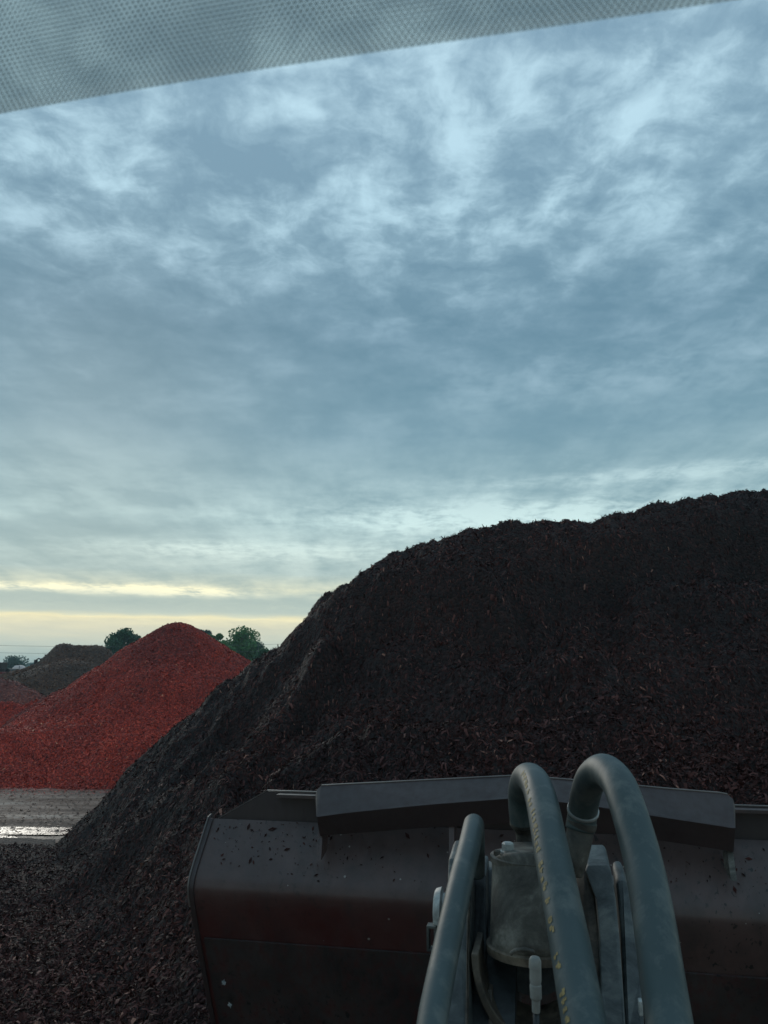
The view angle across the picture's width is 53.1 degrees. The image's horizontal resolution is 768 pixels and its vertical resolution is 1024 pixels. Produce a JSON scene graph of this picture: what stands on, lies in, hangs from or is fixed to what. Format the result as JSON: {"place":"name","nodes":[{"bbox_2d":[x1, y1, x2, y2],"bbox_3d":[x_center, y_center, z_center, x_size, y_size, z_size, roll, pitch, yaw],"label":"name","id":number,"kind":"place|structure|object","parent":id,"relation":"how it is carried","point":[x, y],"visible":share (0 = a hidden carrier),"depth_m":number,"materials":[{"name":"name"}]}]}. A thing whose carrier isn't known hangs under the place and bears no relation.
{"place":"outdoors","nodes":[
{"label":"outdoors","id":0,"kind":"place"},
{"bbox_2d":[0,662,7,673],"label":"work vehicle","id":1,"kind":"object","parent":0,"point":[3,666],"visible":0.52,"depth_m":60.29,"materials":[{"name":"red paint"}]},
{"bbox_2d":[0,788,110,843],"bbox_3d":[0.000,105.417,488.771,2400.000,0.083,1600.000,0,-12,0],"label":"ground","id":2,"kind":"structure","parent":0,"point":[43,800],"depth_m":18.84,"materials":[{"name":"grey concrete"}]},
{"bbox_2d":[3,655,28,668],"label":"deciduous tree","id":3,"kind":"object","parent":2,"relation":"on","point":[12,661],"visible":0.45,"depth_m":204.84,"materials":[{"name":"green plant"}]},
{"bbox_2d":[12,664,24,668],"bbox_3d":[-30.668,14.723,64.326,1.200,3.886,1.245,0,-12,0],"label":"storage tank","id":4,"kind":"object","parent":2,"relation":"on","point":[18,666],"visible":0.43,"depth_m":64.31,"materials":[{"name":"white plastic"}]},
{"bbox_2d":[0,677,45,704],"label":"mulch pile","id":5,"kind":"object","parent":2,"relation":"on","point":[17,692],"visible":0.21,"depth_m":38.22,"materials":[{"name":"red wood"}]},
{"bbox_2d":[0,827,71,837],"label":"puddle","id":6,"kind":"object","parent":2,"relation":"on","point":[43,830],"visible":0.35,"depth_m":16.08,"materials":[{"name":"liquid"}]},
{"bbox_2d":[0,790,108,837],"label":"scattered chips","id":7,"kind":"object","parent":2,"relation":"on","point":[12,799],"visible":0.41,"depth_m":17.89,"materials":[{"name":"brown wood"}]},
{"bbox_2d":[0,786,109,796],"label":"scattered chips","id":8,"kind":"object","parent":2,"relation":"on","point":[52,788],"visible":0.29,"depth_m":21.48,"materials":[{"name":"red wood"}]},
{"bbox_2d":[0,643,113,696],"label":"mulch pile","id":9,"kind":"object","parent":2,"relation":"on","point":[59,666],"visible":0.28,"depth_m":42.03,"materials":[{"name":"brown wood"}]},
{"bbox_2d":[104,628,140,653],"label":"deciduous tree","id":10,"kind":"object","parent":2,"relation":"on","point":[119,640],"visible":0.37,"depth_m":115.08,"materials":[{"name":"green plant"}]},
{"bbox_2d":[0,621,250,789],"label":"mulch pile","id":11,"kind":"object","parent":2,"relation":"on","point":[105,724],"visible":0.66,"depth_m":26.15,"materials":[{"name":"red wood"}]},
{"bbox_2d":[199,629,211,633],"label":"deciduous tree","id":12,"kind":"object","parent":2,"relation":"on","point":[207,631],"visible":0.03,"depth_m":148.96,"materials":[{"name":"green plant"}]},
{"bbox_2d":[208,633,227,643],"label":"deciduous tree","id":13,"kind":"object","parent":2,"relation":"on","point":[219,636],"visible":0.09,"depth_m":122.89,"materials":[{"name":"green plant"}]},
{"bbox_2d":[221,625,267,661],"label":"deciduous tree","id":14,"kind":"object","parent":2,"relation":"on","point":[242,642],"visible":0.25,"depth_m":108.80,"materials":[{"name":"green plant"}]},
{"bbox_2d":[256,640,264,651],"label":"deciduous tree","id":15,"kind":"object","parent":2,"relation":"on","point":[260,646],"visible":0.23,"depth_m":93.70,"materials":[{"name":"green plant"}]},
{"bbox_2d":[253,649,268,658],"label":"deciduous tree","id":16,"kind":"object","parent":2,"relation":"on","point":[259,654],"visible":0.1,"depth_m":88.04,"materials":[{"name":"green plant"}]},
{"bbox_2d":[0,488,767,1023],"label":"mulch pile","id":17,"kind":"object","parent":2,"relation":"on","point":[634,642],"visible":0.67,"depth_m":10.93,"materials":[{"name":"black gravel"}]},
{"bbox_2d":[0,0,767,1023],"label":"wheel loader","id":18,"kind":"object","parent":2,"relation":"on","point":[602,888],"visible":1,"depth_m":3.63,"materials":[{"name":"metal"}]},
{"bbox_2d":[0,0,767,663],"label":"sky","id":19,"kind":"structure","parent":0,"point":[270,335],"materials":[{"name":"blue"}]}
]}

